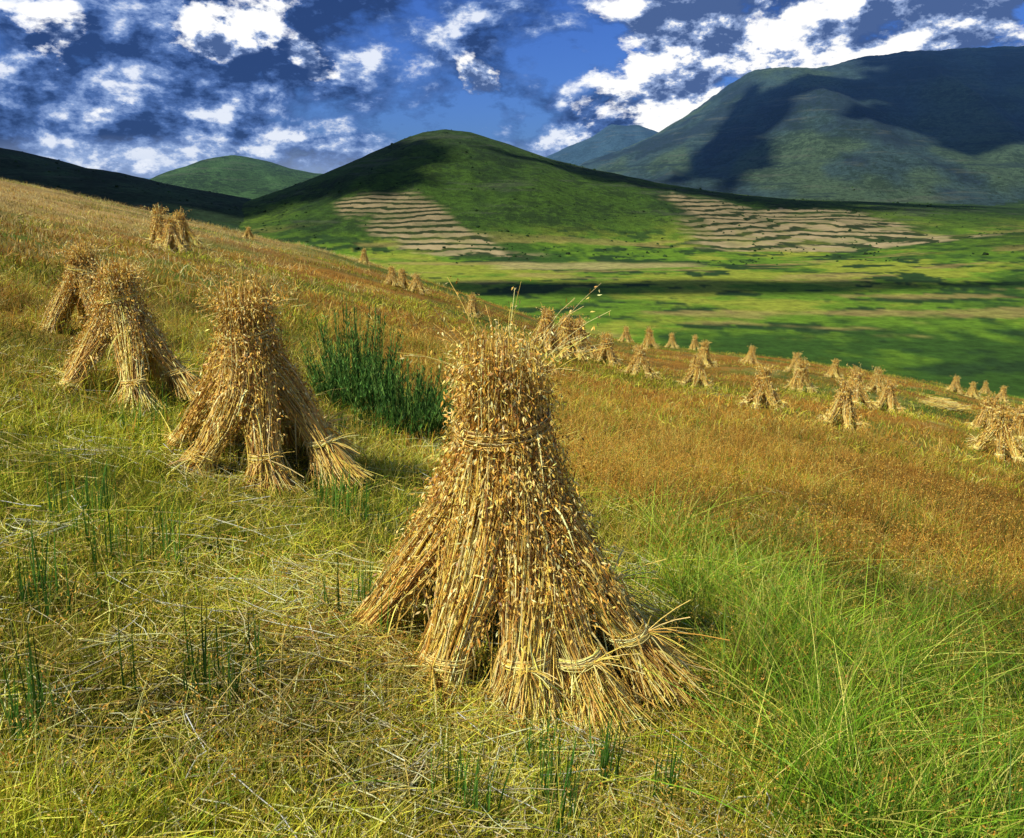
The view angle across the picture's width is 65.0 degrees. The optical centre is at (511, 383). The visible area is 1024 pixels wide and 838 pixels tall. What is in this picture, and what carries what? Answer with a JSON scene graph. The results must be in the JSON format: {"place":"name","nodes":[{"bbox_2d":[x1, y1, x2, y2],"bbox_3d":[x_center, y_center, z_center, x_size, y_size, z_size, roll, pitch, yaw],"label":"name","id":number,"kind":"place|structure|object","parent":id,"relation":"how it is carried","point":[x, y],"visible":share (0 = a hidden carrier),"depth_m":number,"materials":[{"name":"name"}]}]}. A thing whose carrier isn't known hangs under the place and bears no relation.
{"place":"outdoors","nodes":[
{"label":"outdoors","id":0,"kind":"place"},
{"bbox_2d":[0,46,1023,837],"bbox_3d":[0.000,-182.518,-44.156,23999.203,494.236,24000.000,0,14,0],"label":"terrain","id":1,"kind":"structure","parent":0,"point":[834,144],"depth_m":775.53,"materials":[{"name":"green plant"}]},
{"bbox_2d":[31,232,117,347],"bbox_3d":[-4.256,-0.907,8.185,1.302,1.252,1.249,0,14,1],"label":"oat stook","id":2,"kind":"object","parent":1,"relation":"on","point":[69,295],"visible":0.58,"depth_m":7.98,"materials":[{"name":"plant"}]},
{"bbox_2d":[44,246,201,417],"bbox_3d":[-2.968,-0.360,6.105,1.338,1.341,1.395,10,17,36],"label":"oat stook","id":3,"kind":"object","parent":1,"relation":"on","point":[121,316],"visible":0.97,"depth_m":6.00,"materials":[{"name":"plant"}]},
{"bbox_2d":[139,204,180,246],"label":"oat stook","id":4,"kind":"object","parent":1,"relation":"on","point":[157,226],"visible":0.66,"depth_m":24.67,"materials":[{"name":"plant"}]},
{"bbox_2d":[155,213,192,252],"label":"oat stook","id":5,"kind":"object","parent":1,"relation":"on","point":[171,235],"visible":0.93,"depth_m":24.10,"materials":[{"name":"plant"}]},
{"bbox_2d":[169,208,203,246],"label":"oat stook","id":6,"kind":"object","parent":1,"relation":"on","point":[183,229],"visible":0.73,"depth_m":27.89,"materials":[{"name":"plant"}]},
{"bbox_2d":[241,226,257,239],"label":"oat stook","id":7,"kind":"object","parent":1,"relation":"on","point":[248,232],"visible":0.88,"depth_m":54.13,"materials":[{"name":"plant"}]},
{"bbox_2d":[149,247,383,498],"bbox_3d":[-1.682,-0.013,5.109,1.493,1.666,1.429,-13,19,-43],"label":"oat stook","id":8,"kind":"object","parent":1,"relation":"on","point":[252,383],"visible":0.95,"depth_m":4.92,"materials":[{"name":"plant"}]},
{"bbox_2d":[299,296,409,414],"bbox_3d":[-1.514,-0.278,7.660,1.006,1.128,1.100,-11,17,-38],"label":"green bush","id":9,"kind":"object","parent":1,"relation":"on","point":[339,371],"visible":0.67,"depth_m":7.57,"materials":[{"name":"green plant"}]},
{"bbox_2d":[358,247,371,264],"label":"oat stook","id":10,"kind":"object","parent":1,"relation":"on","point":[364,257],"visible":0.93,"depth_m":61.12,"materials":[{"name":"plant"}]},
{"bbox_2d":[383,265,403,285],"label":"oat stook","id":11,"kind":"object","parent":1,"relation":"on","point":[392,277],"visible":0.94,"depth_m":39.24,"materials":[{"name":"plant"}]},
{"bbox_2d":[338,353,458,440],"bbox_3d":[-0.999,0.077,7.390,1.274,0.758,1.193,0,14,0],"label":"green bush","id":12,"kind":"object","parent":1,"relation":"on","point":[423,410],"visible":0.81,"depth_m":7.22,"materials":[{"name":"green plant"}]},
{"bbox_2d":[398,267,410,287],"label":"oat stook","id":13,"kind":"object","parent":1,"relation":"on","point":[403,279],"visible":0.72,"depth_m":40.45,"materials":[{"name":"plant"}]},
{"bbox_2d":[408,272,431,294],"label":"oat stook","id":14,"kind":"object","parent":1,"relation":"on","point":[416,281],"visible":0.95,"depth_m":38.61,"materials":[{"name":"plant"}]},
{"bbox_2d":[0,384,938,837],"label":"green reeds","id":15,"kind":"object","parent":1,"relation":"on","point":[364,506],"visible":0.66,"depth_m":2.67,"materials":[{"name":"green plant"}]},
{"bbox_2d":[463,291,482,317],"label":"oat stook","id":16,"kind":"object","parent":1,"relation":"on","point":[472,306],"visible":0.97,"depth_m":34.47,"materials":[{"name":"plant"}]},
{"bbox_2d":[0,251,1023,837],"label":"meadow grass","id":17,"kind":"structure","parent":1,"relation":"on","point":[136,439],"depth_m":3.33,"materials":[{"name":"plant"}]},
{"bbox_2d":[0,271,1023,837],"bbox_3d":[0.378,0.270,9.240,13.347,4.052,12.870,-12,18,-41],"label":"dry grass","id":18,"kind":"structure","parent":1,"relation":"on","point":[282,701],"depth_m":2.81,"materials":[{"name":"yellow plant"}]},
{"bbox_2d":[0,179,1023,497],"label":"hillside grass","id":19,"kind":"structure","parent":1,"relation":"on","point":[132,251],"depth_m":20.81,"materials":[{"name":"plant"}]},
{"bbox_2d":[0,332,1023,837],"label":"straw litter","id":20,"kind":"object","parent":1,"relation":"on","point":[384,780],"visible":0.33,"depth_m":2.75,"materials":[{"name":"yellow plant"}]},
{"bbox_2d":[306,276,729,756],"bbox_3d":[-0.128,0.548,3.424,2.002,1.963,1.661,0,14,0],"label":"oat stook","id":21,"kind":"object","parent":1,"relation":"on","point":[500,520],"visible":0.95,"depth_m":3.12,"materials":[{"name":"plant"}]},
{"bbox_2d":[15,129,1023,264],"bbox_3d":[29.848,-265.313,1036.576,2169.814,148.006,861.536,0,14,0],"label":"distant shrubs","id":22,"kind":"object","parent":1,"relation":"on","point":[568,253],"visible":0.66,"depth_m":851.22,"materials":[{"name":"green plant"}]},
{"bbox_2d":[528,306,571,356],"bbox_3d":[1.100,-1.720,27.124,1.772,1.897,1.745,-10,21,-43],"label":"oat stook","id":23,"kind":"object","parent":1,"relation":"on","point":[547,314],"visible":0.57,"depth_m":26.93,"materials":[{"name":"plant"}]},
{"bbox_2d":[554,313,590,359],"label":"oat stook","id":24,"kind":"object","parent":1,"relation":"on","point":[566,325],"visible":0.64,"depth_m":29.01,"materials":[{"name":"plant"}]},
{"bbox_2d":[566,316,596,358],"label":"oat stook","id":25,"kind":"object","parent":1,"relation":"on","point":[580,331],"visible":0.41,"depth_m":30.79,"materials":[{"name":"plant"}]},
{"bbox_2d":[574,315,591,340],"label":"oat stook","id":26,"kind":"object","parent":1,"relation":"on","point":[580,317],"visible":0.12,"depth_m":50.62,"materials":[{"name":"plant"}]},
{"bbox_2d":[589,330,623,366],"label":"oat stook","id":27,"kind":"object","parent":1,"relation":"on","point":[609,353],"visible":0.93,"depth_m":30.59,"materials":[{"name":"plant"}]},
{"bbox_2d":[617,325,633,342],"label":"oat stook","id":28,"kind":"object","parent":1,"relation":"on","point":[626,335],"visible":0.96,"depth_m":75.88,"materials":[{"name":"plant"}]},
{"bbox_2d":[621,343,662,379],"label":"oat stook","id":29,"kind":"object","parent":1,"relation":"on","point":[639,357],"visible":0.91,"depth_m":26.30,"materials":[{"name":"plant"}]},
{"bbox_2d":[641,326,660,348],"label":"oat stook","id":30,"kind":"object","parent":1,"relation":"on","point":[648,339],"visible":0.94,"depth_m":68.46,"materials":[{"name":"plant"}]},
{"bbox_2d":[308,292,1023,616],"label":"golden grass","id":31,"kind":"structure","parent":1,"relation":"on","point":[719,478],"depth_m":8.37,"materials":[{"name":"yellow plant"}]},
{"bbox_2d":[664,332,678,347],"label":"oat stook","id":32,"kind":"object","parent":1,"relation":"on","point":[672,341],"visible":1,"depth_m":81.02,"materials":[{"name":"plant"}]},
{"bbox_2d":[688,334,700,350],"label":"oat stook","id":33,"kind":"object","parent":1,"relation":"on","point":[694,344],"visible":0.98,"depth_m":81.13,"materials":[{"name":"plant"}]},
{"bbox_2d":[676,351,713,388],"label":"oat stook","id":34,"kind":"object","parent":1,"relation":"on","point":[696,372],"visible":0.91,"depth_m":24.64,"materials":[{"name":"plant"}]},
{"bbox_2d":[690,339,718,367],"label":"oat stook","id":35,"kind":"object","parent":1,"relation":"on","point":[704,350],"visible":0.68,"depth_m":42.79,"materials":[{"name":"plant"}]},
{"bbox_2d":[739,344,759,364],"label":"oat stook","id":36,"kind":"object","parent":1,"relation":"on","point":[749,356],"visible":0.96,"depth_m":54.72,"materials":[{"name":"plant"}]},
{"bbox_2d":[733,363,788,410],"bbox_3d":[5.803,0.123,18.512,1.163,1.265,1.181,-10,17,-34],"label":"oat stook","id":37,"kind":"object","parent":1,"relation":"on","point":[762,389],"visible":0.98,"depth_m":18.42,"materials":[{"name":"plant"}]},
{"bbox_2d":[782,351,809,372],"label":"oat stook","id":38,"kind":"object","parent":1,"relation":"on","point":[793,363],"visible":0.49,"depth_m":40.84,"materials":[{"name":"plant"}]},
{"bbox_2d":[784,356,817,392],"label":"oat stook","id":39,"kind":"object","parent":1,"relation":"on","point":[800,376],"visible":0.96,"depth_m":29.26,"materials":[{"name":"plant"}]},
{"bbox_2d":[824,358,843,378],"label":"oat stook","id":40,"kind":"object","parent":1,"relation":"on","point":[834,369],"visible":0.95,"depth_m":40.24,"materials":[{"name":"plant"}]},
{"bbox_2d":[816,377,871,432],"bbox_3d":[6.795,0.467,16.555,1.158,1.239,1.140,-7,19,-35],"label":"oat stook","id":41,"kind":"object","parent":1,"relation":"on","point":[843,401],"visible":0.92,"depth_m":16.43,"materials":[{"name":"plant"}]},
{"bbox_2d":[832,363,879,409],"bbox_3d":[10.160,0.102,23.691,1.407,1.477,1.323,10,15,39],"label":"oat stook","id":42,"kind":"object","parent":1,"relation":"on","point":[856,376],"visible":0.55,"depth_m":23.51,"materials":[{"name":"plant"}]},
{"bbox_2d":[864,366,884,393],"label":"oat stook","id":43,"kind":"object","parent":1,"relation":"on","point":[876,383],"visible":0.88,"depth_m":33.09,"materials":[{"name":"plant"}]},
{"bbox_2d":[872,376,907,414],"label":"oat stook","id":44,"kind":"object","parent":1,"relation":"on","point":[888,393],"visible":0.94,"depth_m":23.63,"materials":[{"name":"plant"}]},
{"bbox_2d":[918,394,979,411],"bbox_3d":[16.697,0.799,31.120,2.913,0.431,1.968,0,14,0],"label":"straw heap","id":45,"kind":"object","parent":1,"relation":"on","point":[940,403],"visible":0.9,"depth_m":31.12,"materials":[{"name":"beige plant"}]},
{"bbox_2d":[944,374,964,393],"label":"oat stook","id":46,"kind":"object","parent":1,"relation":"on","point":[955,383],"visible":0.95,"depth_m":54.62,"materials":[{"name":"plant"}]},
{"bbox_2d":[964,382,981,399],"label":"oat stook","id":47,"kind":"object","parent":1,"relation":"on","point":[972,391],"visible":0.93,"depth_m":50.18,"materials":[{"name":"plant"}]},
{"bbox_2d":[966,392,1002,429],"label":"oat stook","id":48,"kind":"object","parent":1,"relation":"on","point":[985,415],"visible":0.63,"depth_m":23.47,"materials":[{"name":"plant"}]},
{"bbox_2d":[978,380,991,394],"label":"oat stook","id":49,"kind":"object","parent":1,"relation":"on","point":[985,387],"visible":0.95,"depth_m":71.67,"materials":[{"name":"plant"}]},
{"bbox_2d":[964,400,1023,464],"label":"oat stook","id":50,"kind":"object","parent":1,"relation":"on","point":[1001,428],"visible":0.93,"depth_m":16.46,"materials":[{"name":"plant"}]},
{"bbox_2d":[995,385,1009,402],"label":"oat stook","id":51,"kind":"object","parent":1,"relation":"on","point":[1003,389],"visible":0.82,"depth_m":58.53,"materials":[{"name":"plant"}]},
{"bbox_2d":[1011,400,1023,441],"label":"oat stook","id":52,"kind":"object","parent":1,"relation":"on","point":[1019,419],"visible":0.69,"depth_m":22.58,"materials":[{"name":"plant"}]},
{"bbox_2d":[0,0,1023,177],"label":"sky","id":53,"kind":"structure","parent":0,"point":[138,88],"materials":[{"name":"blue"}]},
{"bbox_2d":[540,467,1023,837],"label":"green grass","id":54,"kind":"structure","parent":0,"point":[875,747],"depth_m":3.30,"materials":[{"name":"green plant"}]}
]}

